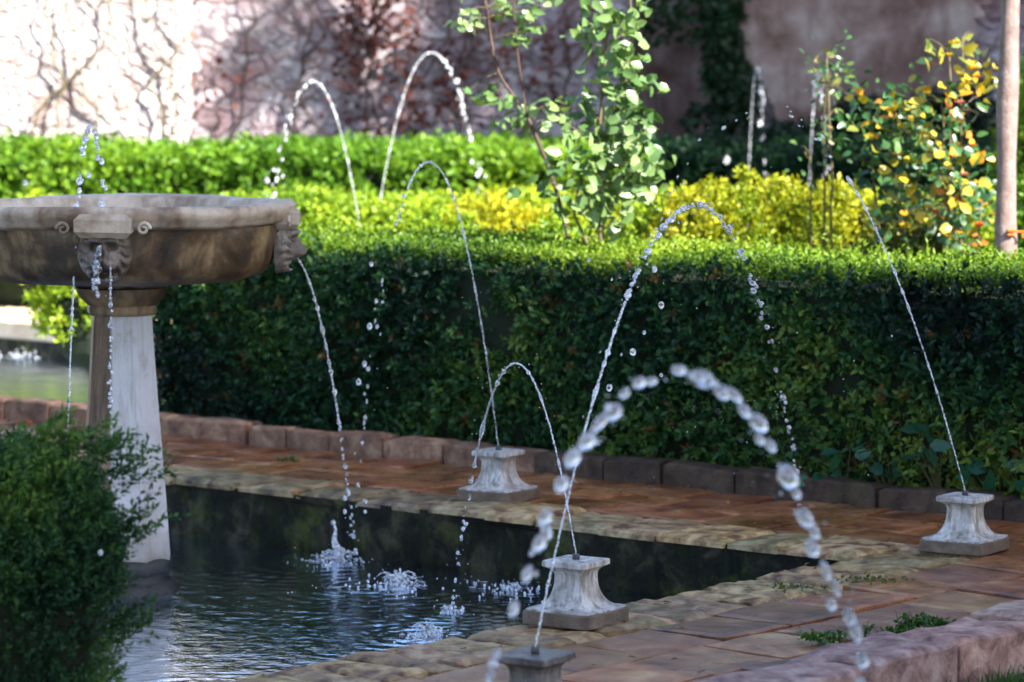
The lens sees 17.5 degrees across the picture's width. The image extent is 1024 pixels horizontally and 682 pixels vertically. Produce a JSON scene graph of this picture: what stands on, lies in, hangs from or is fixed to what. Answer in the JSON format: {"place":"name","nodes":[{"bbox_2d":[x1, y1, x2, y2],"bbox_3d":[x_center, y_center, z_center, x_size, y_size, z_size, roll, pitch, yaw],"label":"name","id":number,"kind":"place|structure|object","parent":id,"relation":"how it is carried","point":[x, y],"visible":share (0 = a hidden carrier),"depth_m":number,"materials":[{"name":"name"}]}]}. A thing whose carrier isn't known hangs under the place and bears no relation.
{"place":"outdoors","nodes":[
{"label":"outdoors","id":0,"kind":"place"},
{"bbox_2d":[0,353,167,409],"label":"water","id":1,"kind":"structure","parent":0,"point":[33,377],"depth_m":20.00,"materials":[{"name":"green liquid"}]},
{"bbox_2d":[1,347,48,357],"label":"splash","id":2,"kind":"object","parent":1,"relation":"on","point":[21,354],"visible":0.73,"depth_m":21.50,"materials":[{"name":"white liquid"}]},
{"bbox_2d":[270,80,359,225],"bbox_3d":[-1.153,-0.654,19.012,0.747,1.670,0.065,0,5,0],"label":"water jet","id":3,"kind":"object","parent":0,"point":[290,116],"visible":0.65,"depth_m":18.97,"materials":[{"name":"white"}]},
{"bbox_2d":[97,535,661,681],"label":"water","id":4,"kind":"structure","parent":0,"point":[234,611],"depth_m":12.25,"materials":[{"name":"blue liquid"}]},
{"bbox_2d":[0,193,306,596],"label":"basin fountain","id":5,"kind":"object","parent":4,"relation":"in","point":[154,245],"visible":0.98,"depth_m":12.44,"materials":[{"name":"stone"}]},
{"bbox_2d":[67,124,107,431],"bbox_3d":[-1.569,-0.075,12.171,0.051,1.439,0.436,1,5,14],"label":"water jet","id":6,"kind":"object","parent":5,"relation":"attached to","point":[79,179],"visible":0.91,"depth_m":12.11,"materials":[{"name":"white"}]},
{"bbox_2d":[91,245,105,297],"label":"water jet","id":7,"kind":"object","parent":5,"relation":"attached to","point":[97,270],"visible":1,"depth_m":11.96,"materials":[{"name":"white"}]},
{"bbox_2d":[107,266,113,479],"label":"water jet","id":8,"kind":"object","parent":5,"relation":"attached to","point":[110,324],"visible":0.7,"depth_m":11.97,"materials":[{"name":"white"}]},
{"bbox_2d":[297,258,357,561],"bbox_3d":[-0.735,0.285,13.035,0.049,1.309,0.736,1,5,17],"label":"water jet","id":9,"kind":"object","parent":5,"relation":"attached to","point":[334,392],"visible":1,"depth_m":13.14,"materials":[{"name":"white"}]},
{"bbox_2d":[287,520,364,567],"bbox_3d":[-0.725,0.809,13.506,0.321,0.174,0.486,1,5,15],"label":"splash","id":10,"kind":"object","parent":4,"relation":"on","point":[338,552],"visible":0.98,"depth_m":13.48,"materials":[{"name":"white liquid"}]},
{"bbox_2d":[345,568,426,597],"bbox_3d":[-0.485,0.915,12.870,0.322,0.068,0.654,0,5,0],"label":"splash","id":11,"kind":"object","parent":4,"relation":"on","point":[399,576],"visible":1,"depth_m":12.88,"materials":[{"name":"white liquid"}]},
{"bbox_2d":[393,621,460,642],"bbox_3d":[-0.309,1.015,11.680,0.194,0.062,0.335,3,6,33],"label":"splash","id":12,"kind":"object","parent":4,"relation":"on","point":[427,630],"visible":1,"depth_m":11.68,"materials":[{"name":"white liquid"}]},
{"bbox_2d":[434,601,464,613],"bbox_3d":[-0.222,0.976,12.261,0.106,0.042,0.190,-1,5,-10],"label":"splash","id":13,"kind":"object","parent":4,"relation":"on","point":[450,607],"visible":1,"depth_m":12.24,"materials":[{"name":"white liquid"}]},
{"bbox_2d":[23,120,949,620],"bbox_3d":[-0.321,-0.023,13.647,4.060,1.778,12.836,0,5,0],"label":"spray","id":14,"kind":"object","parent":4,"relation":"on","point":[547,530],"visible":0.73,"depth_m":12.36,"materials":[{"name":"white liquid"}]},
{"bbox_2d":[442,577,550,602],"bbox_3d":[0.021,0.934,12.835,0.580,0.032,0.817,0,5,0],"label":"splash","id":15,"kind":"object","parent":4,"relation":"on","point":[512,585],"visible":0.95,"depth_m":12.76,"materials":[{"name":"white liquid"}]},
{"bbox_2d":[436,362,576,611],"bbox_3d":[-0.021,0.559,11.335,0.119,1.060,1.794,-1,5,-13],"label":"water jet","id":16,"kind":"object","parent":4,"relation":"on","point":[482,426],"visible":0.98,"depth_m":11.46,"materials":[{"name":"white"}]},
{"bbox_2d":[380,52,486,198],"bbox_3d":[-0.461,-0.841,20.309,0.912,1.844,0.086,0,5,0],"label":"water jet","id":17,"kind":"object","parent":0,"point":[462,106],"visible":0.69,"depth_m":20.24,"materials":[{"name":"white"}]},
{"bbox_2d":[0,418,1023,681],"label":"paving","id":18,"kind":"structure","parent":0,"point":[742,640],"depth_m":11.68,"materials":[{"name":"tile"}]},
{"bbox_2d":[275,454,299,461],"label":"weed","id":19,"kind":"object","parent":18,"relation":"on","point":[292,458],"visible":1,"depth_m":14.79,"materials":[{"name":"green plant"}]},
{"bbox_2d":[497,646,575,681],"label":"fountain pedestal","id":20,"kind":"object","parent":18,"relation":"on","point":[530,664],"visible":0.97,"depth_m":8.76,"materials":[{"name":"stone"}]},
{"bbox_2d":[534,194,804,646],"bbox_3d":[0.657,0.303,11.126,0.151,1.610,4.882,1,5,13],"label":"water jet","id":21,"kind":"object","parent":20,"relation":"attached to","point":[648,251],"visible":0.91,"depth_m":10.30,"materials":[{"name":"white"}]},
{"bbox_2d":[193,441,1016,675],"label":"fallen leaves","id":22,"kind":"object","parent":18,"relation":"on","point":[662,601],"visible":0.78,"depth_m":11.80,"materials":[{"name":"brown plant"}]},
{"bbox_2d":[795,628,849,645],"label":"weed","id":23,"kind":"object","parent":18,"relation":"on","point":[827,635],"visible":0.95,"depth_m":10.12,"materials":[{"name":"green plant"}]},
{"bbox_2d":[857,620,874,636],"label":"weed","id":24,"kind":"object","parent":18,"relation":"on","point":[865,630],"visible":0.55,"depth_m":10.23,"materials":[{"name":"green plant"}]},
{"bbox_2d":[876,623,916,633],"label":"weed","id":25,"kind":"object","parent":18,"relation":"on","point":[902,628],"visible":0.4,"depth_m":10.23,"materials":[{"name":"green plant"}]},
{"bbox_2d":[893,610,956,628],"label":"weed","id":26,"kind":"object","parent":18,"relation":"on","point":[917,622],"visible":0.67,"depth_m":10.32,"materials":[{"name":"green plant"}]},
{"bbox_2d":[919,490,1009,555],"bbox_3d":[1.640,0.649,12.051,0.256,0.216,0.256,3,6,33],"label":"fountain pedestal","id":27,"kind":"object","parent":18,"relation":"on","point":[965,530],"visible":1,"depth_m":11.99,"materials":[{"name":"stone"}]},
{"bbox_2d":[572,106,965,490],"bbox_3d":[0.881,0.037,12.561,1.889,1.845,0.127,3,6,36],"label":"water jet","id":28,"kind":"object","parent":27,"relation":"attached to","point":[850,181],"visible":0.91,"depth_m":12.16,"materials":[{"name":"white"}]},
{"bbox_2d":[12,344,1023,681],"bbox_3d":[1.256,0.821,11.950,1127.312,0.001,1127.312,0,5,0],"label":"ground","id":29,"kind":"structure","parent":0,"point":[458,522],"depth_m":13.10,"materials":[{"name":"soil"}]},
{"bbox_2d":[0,185,55,307],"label":"shrub","id":30,"kind":"object","parent":29,"relation":"on","point":[11,294],"depth_m":22.87,"materials":[{"name":"yellow plant"}]},
{"bbox_2d":[0,305,171,350],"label":"pool rim","id":31,"kind":"object","parent":29,"relation":"on","point":[15,322],"visible":0.06,"depth_m":21.71,"materials":[{"name":"stone"}]},
{"bbox_2d":[21,285,152,375],"bbox_3d":[-2.357,-0.208,18.644,0.768,0.854,0.802,0,5,0],"label":"shrub","id":32,"kind":"object","parent":29,"relation":"on","point":[53,313],"visible":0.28,"depth_m":18.46,"materials":[{"name":"green plant"}]},
{"bbox_2d":[0,338,173,412],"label":"pool wall","id":33,"kind":"structure","parent":29,"relation":"in","point":[44,349],"depth_m":21.56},
{"bbox_2d":[0,128,657,315],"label":"hedge","id":34,"kind":"object","parent":29,"relation":"on","point":[53,165],"visible":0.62,"depth_m":23.21,"materials":[{"name":"green plant"}]},
{"bbox_2d":[296,198,376,232],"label":"bedding shrub","id":35,"kind":"object","parent":29,"relation":"on","point":[326,210],"visible":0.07,"depth_m":17.61,"materials":[{"name":"yellow plant"}]},
{"bbox_2d":[371,204,483,234],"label":"bedding shrub","id":36,"kind":"object","parent":29,"relation":"on","point":[451,219],"visible":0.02,"depth_m":17.31,"materials":[{"name":"yellow plant"}]},
{"bbox_2d":[165,484,838,597],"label":"pool wall","id":37,"kind":"structure","parent":29,"relation":"in","point":[422,538],"depth_m":13.25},
{"bbox_2d":[443,0,568,239],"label":"climbing rose","id":38,"kind":"object","parent":29,"relation":"on","point":[517,121],"visible":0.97,"depth_m":15.53,"materials":[{"name":"green plant"}]},
{"bbox_2d":[441,189,572,258],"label":"bedding shrub","id":39,"kind":"object","parent":29,"relation":"on","point":[502,213],"visible":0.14,"depth_m":18.10,"materials":[{"name":"yellow plant"}]},
{"bbox_2d":[0,0,1023,192],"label":"garden wall","id":40,"kind":"structure","parent":29,"relation":"on","point":[182,70],"depth_m":26.27,"materials":[{"name":"brown paint"}]},
{"bbox_2d":[641,0,764,148],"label":"ivy","id":41,"kind":"object","parent":40,"relation":"attached to","point":[728,74],"visible":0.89,"depth_m":26.06,"materials":[{"name":"green plant"}]},
{"bbox_2d":[0,395,1023,522],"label":"brick kerb","id":42,"kind":"structure","parent":29,"relation":"on","point":[717,478],"depth_m":14.31,"materials":[{"name":"brown brick"}]},
{"bbox_2d":[525,211,589,240],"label":"bedding shrub","id":43,"kind":"object","parent":29,"relation":"on","point":[543,223],"visible":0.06,"depth_m":16.85,"materials":[{"name":"green plant"}]},
{"bbox_2d":[152,211,1023,498],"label":"hedge","id":44,"kind":"object","parent":29,"relation":"on","point":[850,373],"visible":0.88,"depth_m":14.35,"materials":[{"name":"green plant"}]},
{"bbox_2d":[505,0,676,248],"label":"climbing rose","id":45,"kind":"object","parent":29,"relation":"on","point":[627,148],"visible":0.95,"depth_m":15.03,"materials":[{"name":"green plant"}]},
{"bbox_2d":[218,178,1016,255],"bbox_3d":[0.599,-0.412,20.221,4.923,1.148,1.434,0,5,0],"label":"hedge","id":46,"kind":"object","parent":29,"relation":"on","point":[372,205],"visible":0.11,"depth_m":19.73,"materials":[{"name":"green plant"}]},
{"bbox_2d":[604,181,706,242],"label":"bedding shrub","id":47,"kind":"object","parent":29,"relation":"on","point":[642,221],"visible":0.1,"depth_m":17.27,"materials":[{"name":"yellow plant"}]},
{"bbox_2d":[483,364,879,681],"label":"water jet","id":48,"kind":"object","parent":29,"relation":"on","point":[788,476],"visible":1,"depth_m":6.78,"materials":[{"name":"white"}]},
{"bbox_2d":[638,173,782,250],"bbox_3d":[1.048,-0.232,17.018,0.806,1.253,0.857,3,5,29],"label":"bedding shrub","id":49,"kind":"object","parent":29,"relation":"on","point":[725,201],"visible":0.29,"depth_m":16.93,"materials":[{"name":"yellow plant"}]},
{"bbox_2d":[748,65,767,183],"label":"water jet","id":50,"kind":"object","parent":29,"relation":"on","point":[761,92],"visible":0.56,"depth_m":22.53,"materials":[{"name":"white"}]},
{"bbox_2d":[720,163,842,249],"bbox_3d":[1.384,-0.304,17.345,0.908,1.256,0.879,0,5,0],"label":"bedding shrub","id":51,"kind":"object","parent":29,"relation":"on","point":[774,202],"visible":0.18,"depth_m":17.20,"materials":[{"name":"yellow plant"}]},
{"bbox_2d":[808,67,830,189],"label":"water jet","id":52,"kind":"object","parent":29,"relation":"on","point":[818,75],"visible":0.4,"depth_m":22.34,"materials":[{"name":"white"}]},
{"bbox_2d":[785,29,878,253],"bbox_3d":[1.561,-0.551,16.211,0.451,1.931,0.639,0,5,0],"label":"rose bush","id":53,"kind":"object","parent":29,"relation":"on","point":[833,81],"visible":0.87,"depth_m":16.19,"materials":[{"name":"green plant"}]},
{"bbox_2d":[798,441,866,486],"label":"broadleaf weed","id":54,"kind":"object","parent":29,"relation":"on","point":[834,463],"visible":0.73,"depth_m":13.52,"materials":[{"name":"green plant"}]},
{"bbox_2d":[644,127,1023,198],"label":"hedge","id":55,"kind":"object","parent":29,"relation":"on","point":[704,158],"visible":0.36,"depth_m":23.42,"materials":[{"name":"green plant"}]},
{"bbox_2d":[771,172,900,255],"bbox_3d":[1.685,-0.260,17.041,0.830,1.216,0.756,-4,6,-40],"label":"bedding shrub","id":56,"kind":"object","parent":29,"relation":"on","point":[847,209],"visible":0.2,"depth_m":16.91,"materials":[{"name":"yellow plant"}]},
{"bbox_2d":[743,79,996,167],"bbox_3d":[2.744,-1.162,25.342,2.089,1.667,0.503,0,5,0],"label":"ivy","id":57,"kind":"object","parent":29,"relation":"on","point":[775,128],"visible":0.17,"depth_m":25.21,"materials":[{"name":"green plant"}]},
{"bbox_2d":[855,449,912,486],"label":"broadleaf weed","id":58,"kind":"object","parent":29,"relation":"on","point":[875,469],"visible":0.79,"depth_m":13.38,"materials":[{"name":"green plant"}]},
{"bbox_2d":[848,188,980,259],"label":"bedding shrub","id":59,"kind":"object","parent":29,"relation":"on","point":[892,243],"visible":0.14,"depth_m":16.31,"materials":[{"name":"green plant"}]},
{"bbox_2d":[823,31,1018,256],"bbox_3d":[1.982,-0.516,15.882,0.974,1.918,0.785,-2,5,-25],"label":"rose bush","id":60,"kind":"object","parent":29,"relation":"on","point":[904,180],"visible":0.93,"depth_m":15.83,"materials":[{"name":"yellow plant"}]},
{"bbox_2d":[894,422,951,486],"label":"broadleaf weed","id":61,"kind":"object","parent":29,"relation":"on","point":[939,444],"visible":0.89,"depth_m":13.22,"materials":[{"name":"green plant"}]},
{"bbox_2d":[952,456,996,491],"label":"broadleaf weed","id":62,"kind":"object","parent":29,"relation":"on","point":[975,467],"visible":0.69,"depth_m":13.05,"materials":[{"name":"green plant"}]},
{"bbox_2d":[946,662,1023,681],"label":"grass","id":63,"kind":"structure","parent":29,"relation":"on","point":[1002,678],"depth_m":9.66,"materials":[{"name":"green plant"}]},
{"bbox_2d":[983,52,1023,238],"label":"shrub","id":64,"kind":"object","parent":29,"relation":"on","point":[1019,155],"visible":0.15,"depth_m":21.84,"materials":[{"name":"green plant"}]},
{"bbox_2d":[994,0,1019,257],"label":"wooden post","id":65,"kind":"object","parent":29,"relation":"on","point":[1007,100],"visible":0.53,"depth_m":15.33,"materials":[{"name":"brown wood"}]},
{"bbox_2d":[1007,229,1023,237],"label":"label stake","id":66,"kind":"object","parent":65,"relation":"attached to","point":[1013,231],"visible":1,"depth_m":15.34,"materials":[{"name":"orange plastic"}]},
{"bbox_2d":[993,169,1023,283],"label":"shrub","id":67,"kind":"object","parent":29,"relation":"on","point":[1020,210],"visible":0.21,"depth_m":17.43,"materials":[{"name":"green plant"}]},
{"bbox_2d":[1005,459,1023,494],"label":"broadleaf weed","id":68,"kind":"object","parent":29,"relation":"on","point":[1019,484],"visible":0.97,"depth_m":12.98,"materials":[{"name":"green plant"}]},
{"bbox_2d":[168,486,1023,681],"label":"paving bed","id":69,"kind":"object","parent":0,"point":[557,531],"depth_m":13.00,"materials":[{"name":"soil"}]},
{"bbox_2d":[2,448,989,681],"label":"coping","id":70,"kind":"object","parent":69,"relation":"on","point":[854,556],"visible":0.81,"depth_m":11.75,"materials":[{"name":"stone"}]},
{"bbox_2d":[0,399,190,681],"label":"box shrub","id":71,"kind":"object","parent":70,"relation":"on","point":[60,527],"visible":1,"depth_m":8.50,"materials":[{"name":"green plant"}]},
{"bbox_2d":[457,446,539,501],"bbox_3d":[-0.055,0.532,13.476,0.256,0.216,0.256,3,6,33],"label":"fountain pedestal","id":72,"kind":"object","parent":70,"relation":"on","point":[498,480],"visible":0.99,"depth_m":13.42,"materials":[{"name":"stone"}]},
{"bbox_2d":[347,159,498,555],"bbox_3d":[-0.377,0.080,13.466,0.648,1.632,0.153,1,5,6],"label":"water jet","id":73,"kind":"object","parent":72,"relation":"in","point":[382,301],"visible":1,"depth_m":13.42,"materials":[{"name":"white"}]},
{"bbox_2d":[523,553,628,630],"bbox_3d":[0.202,0.777,10.483,0.256,0.216,0.256,3,6,33],"label":"fountain pedestal","id":74,"kind":"object","parent":70,"relation":"on","point":[576,600],"visible":0.97,"depth_m":10.42,"materials":[{"name":"stone"}]},
{"bbox_2d":[747,580,827,592],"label":"weed","id":75,"kind":"object","parent":70,"relation":"on","point":[781,585],"visible":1,"depth_m":11.16,"materials":[{"name":"green plant"}]},
{"bbox_2d":[836,572,914,583],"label":"weed","id":76,"kind":"object","parent":70,"relation":"on","point":[873,578],"visible":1,"depth_m":11.33,"materials":[{"name":"green plant"}]},
{"bbox_2d":[698,600,1023,681],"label":"stone kerb","id":77,"kind":"structure","parent":69,"relation":"on","point":[983,641],"depth_m":9.52,"materials":[{"name":"brown stone"}]}
]}

